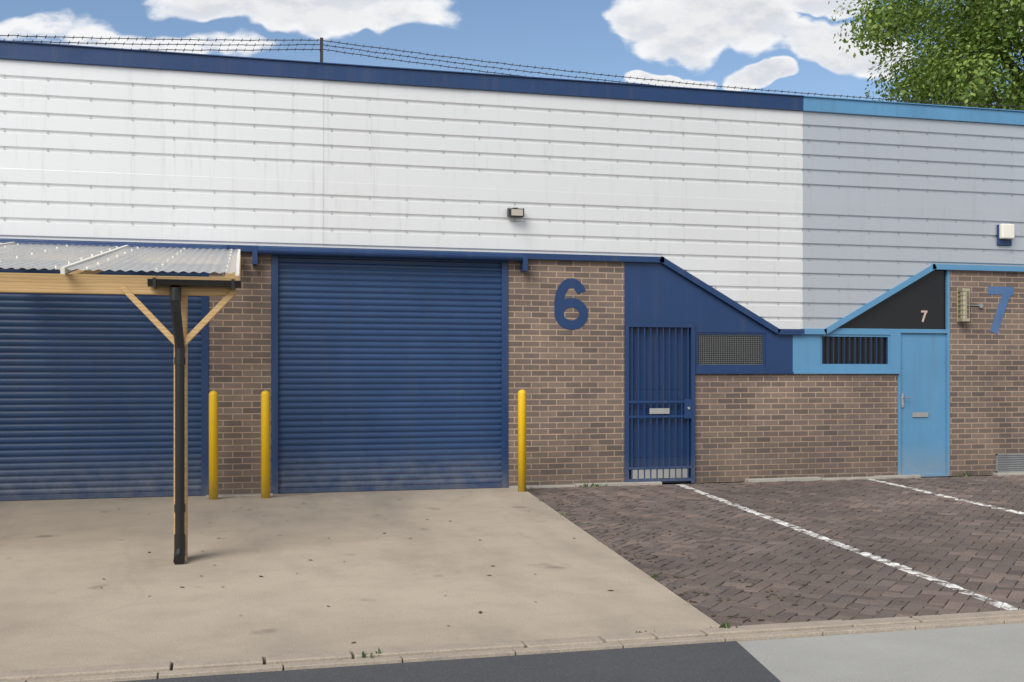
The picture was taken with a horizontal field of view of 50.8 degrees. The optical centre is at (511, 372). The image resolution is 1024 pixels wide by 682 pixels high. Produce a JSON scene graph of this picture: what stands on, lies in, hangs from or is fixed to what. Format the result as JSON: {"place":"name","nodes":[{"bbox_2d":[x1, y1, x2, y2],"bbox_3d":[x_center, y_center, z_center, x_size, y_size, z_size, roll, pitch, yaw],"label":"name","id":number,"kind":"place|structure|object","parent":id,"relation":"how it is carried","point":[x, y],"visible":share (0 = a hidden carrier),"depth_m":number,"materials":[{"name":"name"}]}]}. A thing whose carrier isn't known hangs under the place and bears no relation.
{"place":"outdoors","nodes":[
{"label":"outdoors","id":0,"kind":"place"},
{"bbox_2d":[0,488,719,670],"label":"concrete apron","id":1,"kind":"object","parent":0,"point":[384,569],"depth_m":7.65,"materials":[{"name":"beige concrete"}]},
{"bbox_2d":[0,242,240,564],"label":"canopy","id":2,"kind":"object","parent":1,"relation":"on","point":[88,262],"visible":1,"depth_m":8.34,"materials":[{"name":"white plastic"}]},
{"bbox_2d":[209,391,217,499],"bbox_3d":[-3.463,0.836,12.503,0.104,1.260,0.102,0,0,-14],"label":"bollard","id":3,"kind":"object","parent":1,"relation":"on","point":[213,445],"visible":1,"depth_m":12.46,"materials":[{"name":"yellow metal"}]},
{"bbox_2d":[261,391,269,497],"bbox_3d":[-2.892,0.836,12.646,0.104,1.260,0.102,0,0,-14],"label":"bollard","id":4,"kind":"object","parent":1,"relation":"on","point":[265,444],"visible":1,"depth_m":12.60,"materials":[{"name":"yellow metal"}]},
{"bbox_2d":[518,390,525,491],"bbox_3d":[0.124,0.836,13.349,0.104,1.260,0.102,0,0,-14],"label":"bollard","id":5,"kind":"object","parent":1,"relation":"on","point":[521,440],"visible":1,"depth_m":13.31,"materials":[{"name":"yellow metal"}]},
{"bbox_2d":[206,472,1023,496],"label":"wall foot concrete","id":6,"kind":"object","parent":1,"relation":"on","point":[751,480],"visible":0.78,"depth_m":14.51,"materials":[{"name":"grey concrete"}]},
{"bbox_2d":[19,475,990,500],"bbox_3d":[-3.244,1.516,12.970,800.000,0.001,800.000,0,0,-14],"label":"ground","id":7,"kind":"structure","parent":0,"point":[478,488],"depth_m":14.78,"materials":[{"name":"grey concrete"}]},
{"bbox_2d":[117,641,780,681],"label":"new road","id":8,"kind":"structure","parent":7,"relation":"on","point":[731,661],"depth_m":5.41,"materials":[{"name":"grey asphalt"}]},
{"bbox_2d":[0,34,1023,500],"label":"building","id":9,"kind":"structure","parent":7,"relation":"on","point":[624,282],"depth_m":13.74,"materials":[{"name":"grey metal"}]},
{"bbox_2d":[629,327,689,482],"bbox_3d":[1.934,0.417,14.334,0.919,2.098,0.046,0,0,-14],"label":"door leaf","id":10,"kind":"structure","parent":9,"relation":"in","point":[641,329],"depth_m":14.32,"materials":[{"name":"blue paint"}]},
{"bbox_2d":[698,335,761,363],"bbox_3d":[2.937,-0.314,14.570,1.011,0.460,0.015,0,0,-14],"label":"window glass","id":11,"kind":"structure","parent":9,"relation":"in","point":[706,337],"depth_m":14.56,"materials":[{"name":"grey glass"}]},
{"bbox_2d":[698,334,762,364],"bbox_3d":[2.947,-0.314,14.529,0.953,0.402,0.006,0,0,-14],"label":"window mesh","id":12,"kind":"structure","parent":9,"relation":"in","point":[726,337],"depth_m":14.53,"materials":[{"name":"grey metal"}]},
{"bbox_2d":[695,328,793,373],"bbox_3d":[3.123,-0.290,14.588,1.451,0.608,0.130,0,0,-14],"label":"wall panel","id":13,"kind":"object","parent":9,"relation":"in","point":[777,350],"depth_m":14.63,"materials":[{"name":"blue paint"}]},
{"bbox_2d":[793,330,898,373],"bbox_3d":[4.619,-0.290,14.963,1.632,0.608,0.130,0,0,-14],"label":"wall panel","id":14,"kind":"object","parent":9,"relation":"in","point":[807,348],"depth_m":14.89,"materials":[{"name":"blue paint"}]},
{"bbox_2d":[823,337,885,363],"bbox_3d":[4.757,-0.314,15.025,1.089,0.438,0.015,0,0,-14],"label":"window glass","id":15,"kind":"structure","parent":9,"relation":"in","point":[830,339],"depth_m":15.02,"materials":[{"name":"black glass"}]},
{"bbox_2d":[898,270,949,476],"bbox_3d":[5.812,-0.014,15.271,0.831,2.960,0.110,0,0,-14],"label":"door","id":16,"kind":"structure","parent":9,"relation":"in","point":[923,354],"depth_m":15.26,"materials":[{"name":"blue paint"}]},
{"bbox_2d":[0,609,1023,681],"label":"kerb","id":17,"kind":"structure","parent":7,"relation":"on","point":[27,675],"depth_m":5.74,"materials":[{"name":"concrete"}]},
{"bbox_2d":[0,616,1023,681],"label":"kerb channel","id":18,"kind":"object","parent":7,"relation":"on","point":[522,651],"visible":0.54,"depth_m":5.71,"materials":[{"name":"concrete"}]},
{"bbox_2d":[738,623,1023,681],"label":"old road","id":19,"kind":"structure","parent":7,"relation":"on","point":[988,653],"depth_m":5.69,"materials":[{"name":"grey asphalt"}]},
{"bbox_2d":[826,0,1023,109],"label":"tree","id":20,"kind":"object","parent":7,"relation":"on","point":[988,22],"visible":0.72,"depth_m":33.70,"materials":[{"name":"green plant"}]},
{"bbox_2d":[0,0,1022,109],"label":"sky","id":21,"kind":"structure","parent":0,"point":[789,46],"materials":[{"name":"blue"}]},
{"bbox_2d":[549,476,1023,623],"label":"weeds","id":22,"kind":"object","parent":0,"point":[839,548],"depth_m":8.39,"materials":[{"name":"green plant"}]},
{"bbox_2d":[526,475,1023,626],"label":"block paving","id":23,"kind":"structure","parent":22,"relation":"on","point":[780,531],"depth_m":9.37,"materials":[{"name":"grey brick"}]},
{"bbox_2d":[100,482,989,642],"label":"litter leaves","id":24,"kind":"object","parent":23,"relation":"on","point":[655,561],"visible":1,"depth_m":8.10,"materials":[{"name":"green plant"}]},
{"bbox_2d":[362,472,970,657],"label":"weeds","id":25,"kind":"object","parent":23,"relation":"on","point":[654,575],"depth_m":6.17,"materials":[{"name":"green plant"}]}
]}

